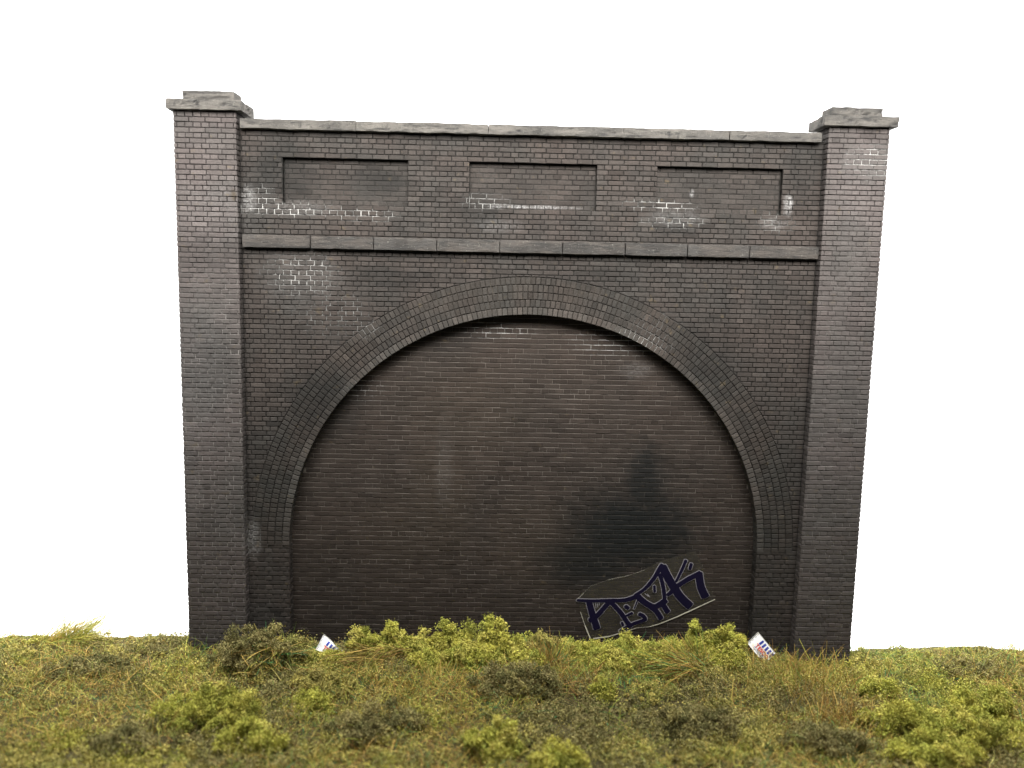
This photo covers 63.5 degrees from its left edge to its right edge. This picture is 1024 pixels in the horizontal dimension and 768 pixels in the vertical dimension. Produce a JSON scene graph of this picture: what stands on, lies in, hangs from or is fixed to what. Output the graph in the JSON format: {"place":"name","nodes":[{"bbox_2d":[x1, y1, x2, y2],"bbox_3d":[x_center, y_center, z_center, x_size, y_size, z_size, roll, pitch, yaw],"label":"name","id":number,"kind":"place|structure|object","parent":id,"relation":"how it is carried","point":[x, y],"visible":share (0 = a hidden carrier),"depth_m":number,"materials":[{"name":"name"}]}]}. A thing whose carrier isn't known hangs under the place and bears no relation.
{"place":"outdoors","nodes":[
{"label":"outdoors","id":0,"kind":"place"},
{"bbox_2d":[0,0,1023,650],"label":"backdrop","id":1,"kind":"structure","parent":0,"point":[92,494],"depth_m":25.41,"materials":[{"name":"white paper"}]},
{"bbox_2d":[0,612,1023,767],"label":"ground","id":2,"kind":"structure","parent":0,"point":[464,718],"depth_m":11.19,"materials":[{"name":"green plant"}]},
{"bbox_2d":[37,649,141,683],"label":"foam bush","id":3,"kind":"object","parent":2,"relation":"on","point":[77,663],"visible":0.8,"depth_m":12.09,"materials":[{"name":"green plant"}]},
{"bbox_2d":[23,584,157,661],"bbox_3d":[-6.714,3.630,13.080,1.805,1.077,1.934,7,9,37],"label":"grass tuft","id":4,"kind":"object","parent":2,"relation":"on","point":[86,628],"visible":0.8,"depth_m":13.10,"materials":[{"name":"plant"}]},
{"bbox_2d":[82,719,159,760],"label":"foam bush","id":5,"kind":"object","parent":2,"relation":"on","point":[126,730],"visible":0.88,"depth_m":10.11,"materials":[{"name":"green plant"}]},
{"bbox_2d":[87,628,200,648],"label":"grass tuft","id":6,"kind":"object","parent":2,"relation":"on","point":[155,637],"visible":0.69,"depth_m":13.09,"materials":[{"name":"green plant"}]},
{"bbox_2d":[142,680,269,739],"bbox_3d":[-4.012,4.243,10.876,1.656,0.613,0.960,1,7,-1],"label":"foam bush","id":7,"kind":"object","parent":2,"relation":"on","point":[230,704],"visible":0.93,"depth_m":10.82,"materials":[{"name":"green plant"}]},
{"bbox_2d":[211,713,291,758],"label":"foam bush","id":8,"kind":"object","parent":2,"relation":"on","point":[256,729],"visible":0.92,"depth_m":10.22,"materials":[{"name":"green plant"}]},
{"bbox_2d":[203,620,305,672],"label":"foam bush","id":9,"kind":"object","parent":2,"relation":"on","point":[230,643],"visible":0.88,"depth_m":12.26,"materials":[{"name":"green plant"}]},
{"bbox_2d":[239,618,315,640],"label":"grass tuft","id":10,"kind":"object","parent":2,"relation":"on","point":[280,632],"visible":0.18,"depth_m":12.81,"materials":[{"name":"green plant"}]},
{"bbox_2d":[231,635,326,688],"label":"grass tuft","id":11,"kind":"object","parent":2,"relation":"on","point":[277,664],"visible":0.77,"depth_m":12.15,"materials":[{"name":"green plant"}]},
{"bbox_2d":[271,631,318,668],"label":"foam bush","id":12,"kind":"object","parent":2,"relation":"on","point":[299,641],"visible":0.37,"depth_m":12.63,"materials":[{"name":"green plant"}]},
{"bbox_2d":[277,685,335,718],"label":"foam bush","id":13,"kind":"object","parent":2,"relation":"on","point":[312,696],"visible":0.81,"depth_m":11.18,"materials":[{"name":"green plant"}]},
{"bbox_2d":[285,667,357,702],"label":"foam bush","id":14,"kind":"object","parent":2,"relation":"on","point":[332,677],"visible":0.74,"depth_m":11.69,"materials":[{"name":"green plant"}]},
{"bbox_2d":[305,647,346,666],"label":"foam bush","id":15,"kind":"object","parent":2,"relation":"on","point":[323,653],"visible":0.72,"depth_m":12.58,"materials":[{"name":"green plant"}]},
{"bbox_2d":[316,634,341,650],"bbox_3d":[-2.825,4.098,12.870,0.381,0.250,0.118,27,-6,-4],"label":"litter packet","id":16,"kind":"object","parent":2,"relation":"on","point":[325,642],"visible":0.42,"depth_m":12.86},
{"bbox_2d":[344,624,379,659],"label":"foam bush","id":17,"kind":"object","parent":2,"relation":"on","point":[364,639],"visible":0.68,"depth_m":12.78,"materials":[{"name":"green plant"}]},
{"bbox_2d":[316,632,418,672],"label":"grass tuft","id":18,"kind":"object","parent":2,"relation":"on","point":[372,651],"visible":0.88,"depth_m":12.49,"materials":[{"name":"green plant"}]},
{"bbox_2d":[320,694,430,749],"bbox_3d":[-1.772,4.329,10.693,1.472,0.564,0.914,1,7,-1],"label":"foam bush","id":19,"kind":"object","parent":2,"relation":"on","point":[368,724],"visible":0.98,"depth_m":10.59,"materials":[{"name":"green plant"}]},
{"bbox_2d":[375,619,408,660],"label":"foam bush","id":20,"kind":"object","parent":2,"relation":"on","point":[391,632],"visible":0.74,"depth_m":12.79,"materials":[{"name":"green plant"}]},
{"bbox_2d":[403,625,437,658],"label":"foam bush","id":21,"kind":"object","parent":2,"relation":"on","point":[415,643],"visible":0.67,"depth_m":12.80,"materials":[{"name":"green plant"}]},
{"bbox_2d":[403,644,449,673],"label":"foam bush","id":22,"kind":"object","parent":2,"relation":"on","point":[429,655],"visible":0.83,"depth_m":12.44,"materials":[{"name":"green plant"}]},
{"bbox_2d":[287,648,578,711],"bbox_3d":[-1.095,4.181,12.060,4.056,0.474,1.716,1,7,-1],"label":"grass tuft","id":23,"kind":"object","parent":2,"relation":"on","point":[428,670],"visible":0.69,"depth_m":11.95,"materials":[{"name":"green plant"}]},
{"bbox_2d":[424,617,460,650],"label":"foam bush","id":24,"kind":"object","parent":2,"relation":"on","point":[444,639],"visible":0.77,"depth_m":12.79,"materials":[{"name":"green plant"}]},
{"bbox_2d":[452,617,487,650],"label":"foam bush","id":25,"kind":"object","parent":2,"relation":"on","point":[470,632],"visible":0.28,"depth_m":12.88,"materials":[{"name":"green plant"}]},
{"bbox_2d":[439,635,505,672],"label":"foam bush","id":26,"kind":"object","parent":2,"relation":"on","point":[459,653],"visible":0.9,"depth_m":12.44,"materials":[{"name":"green plant"}]},
{"bbox_2d":[476,612,511,659],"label":"foam bush","id":27,"kind":"object","parent":2,"relation":"on","point":[499,635],"visible":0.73,"depth_m":12.81,"materials":[{"name":"green plant"}]},
{"bbox_2d":[462,712,527,765],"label":"foam bush","id":28,"kind":"object","parent":2,"relation":"on","point":[486,736],"visible":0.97,"depth_m":10.26,"materials":[{"name":"green plant"}]},
{"bbox_2d":[464,658,563,702],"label":"foam bush","id":29,"kind":"object","parent":2,"relation":"on","point":[519,671],"visible":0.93,"depth_m":11.70,"materials":[{"name":"green plant"}]},
{"bbox_2d":[500,630,537,658],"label":"foam bush","id":30,"kind":"object","parent":2,"relation":"on","point":[520,640],"visible":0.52,"depth_m":12.76,"materials":[{"name":"green plant"}]},
{"bbox_2d":[507,645,546,670],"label":"foam bush","id":31,"kind":"object","parent":2,"relation":"on","point":[516,654],"visible":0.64,"depth_m":12.48,"materials":[{"name":"green plant"}]},
{"bbox_2d":[165,90,899,664],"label":"railway arch wall","id":32,"kind":"structure","parent":2,"relation":"on","point":[521,380],"depth_m":12.66,"materials":[{"name":"brick"}]},
{"bbox_2d":[576,559,714,638],"bbox_3d":[2.157,3.407,13.324,2.248,1.496,0.015,1,7,-1],"label":"graffiti sticker","id":33,"kind":"object","parent":32,"relation":"attached to","point":[662,574],"visible":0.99,"depth_m":13.32,"materials":[{"name":"blue paint"}]},
{"bbox_2d":[526,628,561,655],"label":"foam bush","id":34,"kind":"object","parent":2,"relation":"on","point":[539,637],"visible":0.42,"depth_m":12.78,"materials":[{"name":"green plant"}]},
{"bbox_2d":[506,633,594,670],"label":"grass tuft","id":35,"kind":"object","parent":2,"relation":"on","point":[552,651],"visible":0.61,"depth_m":12.58,"materials":[{"name":"green plant"}]},
{"bbox_2d":[525,734,592,767],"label":"foam bush","id":36,"kind":"object","parent":2,"relation":"on","point":[563,756],"visible":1,"depth_m":9.95,"materials":[{"name":"green plant"}]},
{"bbox_2d":[553,636,585,663],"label":"foam bush","id":37,"kind":"object","parent":2,"relation":"on","point":[575,644],"visible":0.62,"depth_m":12.87,"materials":[{"name":"green plant"}]},
{"bbox_2d":[499,653,643,704],"bbox_3d":[0.875,4.200,12.167,2.505,0.422,1.675,1,7,-1],"label":"grass tuft","id":38,"kind":"object","parent":2,"relation":"on","point":[591,674],"visible":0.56,"depth_m":12.10,"materials":[{"name":"green plant"}]},
{"bbox_2d":[577,639,610,658],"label":"foam bush","id":39,"kind":"object","parent":2,"relation":"on","point":[585,647],"visible":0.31,"depth_m":12.88,"materials":[{"name":"green plant"}]},
{"bbox_2d":[586,673,618,704],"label":"foam bush","id":40,"kind":"object","parent":2,"relation":"on","point":[605,689],"visible":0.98,"depth_m":11.64,"materials":[{"name":"green plant"}]},
{"bbox_2d":[575,643,642,674],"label":"foam bush","id":41,"kind":"object","parent":2,"relation":"on","point":[611,653],"visible":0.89,"depth_m":12.52,"materials":[{"name":"green plant"}]},
{"bbox_2d":[602,628,641,652],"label":"foam bush","id":42,"kind":"object","parent":2,"relation":"on","point":[622,642],"visible":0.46,"depth_m":12.92,"materials":[{"name":"green plant"}]},
{"bbox_2d":[632,635,664,653],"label":"foam bush","id":43,"kind":"object","parent":2,"relation":"on","point":[648,643],"visible":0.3,"depth_m":12.96,"materials":[{"name":"green plant"}]},
{"bbox_2d":[631,646,675,672],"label":"foam bush","id":44,"kind":"object","parent":2,"relation":"on","point":[647,653],"visible":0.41,"depth_m":12.56,"materials":[{"name":"green plant"}]},
{"bbox_2d":[617,630,718,683],"bbox_3d":[2.286,4.098,12.428,1.353,0.681,1.426,-6,10,-43],"label":"grass tuft","id":45,"kind":"object","parent":2,"relation":"on","point":[675,666],"visible":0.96,"depth_m":12.35,"materials":[{"name":"green plant"}]},
{"bbox_2d":[663,635,685,655],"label":"foam bush","id":46,"kind":"object","parent":2,"relation":"on","point":[673,641],"visible":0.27,"depth_m":12.88,"materials":[{"name":"green plant"}]},
{"bbox_2d":[658,633,721,676],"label":"grass tuft","id":47,"kind":"object","parent":2,"relation":"on","point":[694,651],"visible":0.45,"depth_m":12.67,"materials":[{"name":"green plant"}]},
{"bbox_2d":[679,618,722,659],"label":"foam bush","id":48,"kind":"object","parent":2,"relation":"on","point":[710,641],"visible":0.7,"depth_m":12.96,"materials":[{"name":"green plant"}]},
{"bbox_2d":[658,700,762,745],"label":"foam bush","id":49,"kind":"object","parent":2,"relation":"on","point":[680,722],"visible":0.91,"depth_m":10.83,"materials":[{"name":"green plant"}]},
{"bbox_2d":[701,622,747,653],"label":"foam bush","id":50,"kind":"object","parent":2,"relation":"on","point":[726,632],"visible":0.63,"depth_m":12.91,"materials":[{"name":"green plant"}]},
{"bbox_2d":[704,640,750,673],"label":"foam bush","id":51,"kind":"object","parent":2,"relation":"on","point":[729,656],"visible":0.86,"depth_m":12.62,"materials":[{"name":"green plant"}]},
{"bbox_2d":[748,632,774,659],"bbox_3d":[3.928,4.160,13.018,0.250,0.452,0.042,-41,7,-12],"label":"litter packet","id":52,"kind":"object","parent":2,"relation":"on","point":[757,641],"visible":0.83,"depth_m":13.00},
{"bbox_2d":[670,641,902,712],"bbox_3d":[4.101,4.326,12.270,3.645,0.465,2.375,1,7,-1],"label":"grass tuft","id":53,"kind":"object","parent":2,"relation":"on","point":[801,669],"visible":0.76,"depth_m":12.32,"materials":[{"name":"green plant"}]},
{"bbox_2d":[776,714,871,760],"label":"foam bush","id":54,"kind":"object","parent":2,"relation":"on","point":[827,734],"visible":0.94,"depth_m":10.52,"materials":[{"name":"green plant"}]},
{"bbox_2d":[783,639,871,666],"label":"dry stalks","id":55,"kind":"object","parent":2,"relation":"on","point":[825,655],"visible":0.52,"depth_m":13.07,"materials":[{"name":"brown plant"}]},
{"bbox_2d":[787,673,894,742],"bbox_3d":[4.474,4.463,11.335,1.492,0.467,1.678,-4,9,-35],"label":"grass tuft","id":56,"kind":"object","parent":2,"relation":"on","point":[839,716],"visible":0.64,"depth_m":11.39,"materials":[{"name":"green plant"}]},
{"bbox_2d":[856,674,902,702],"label":"foam bush","id":57,"kind":"object","parent":2,"relation":"on","point":[866,687],"visible":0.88,"depth_m":11.95,"materials":[{"name":"green plant"}]},
{"bbox_2d":[852,697,955,742],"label":"foam bush","id":58,"kind":"object","parent":2,"relation":"on","point":[908,713],"visible":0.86,"depth_m":10.97,"materials":[{"name":"green plant"}]},
{"bbox_2d":[875,720,988,767],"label":"foam bush","id":59,"kind":"object","parent":2,"relation":"on","point":[959,752],"visible":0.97,"depth_m":10.27,"materials":[{"name":"green plant"}]},
{"bbox_2d":[915,693,1023,751],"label":"foam bush","id":60,"kind":"object","parent":2,"relation":"on","point":[985,728],"visible":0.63,"depth_m":10.72,"materials":[{"name":"green plant"}]},
{"bbox_2d":[928,653,1014,683],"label":"foam bush","id":61,"kind":"object","parent":2,"relation":"on","point":[991,662],"visible":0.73,"depth_m":12.81,"materials":[{"name":"green plant"}]},
{"bbox_2d":[940,679,1016,720],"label":"foam bush","id":62,"kind":"object","parent":2,"relation":"on","point":[996,704],"visible":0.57,"depth_m":11.41,"materials":[{"name":"green plant"}]},
{"bbox_2d":[1002,721,1023,764],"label":"foam bush","id":63,"kind":"object","parent":2,"relation":"on","point":[1021,735],"visible":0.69,"depth_m":10.52,"materials":[{"name":"green plant"}]}
]}

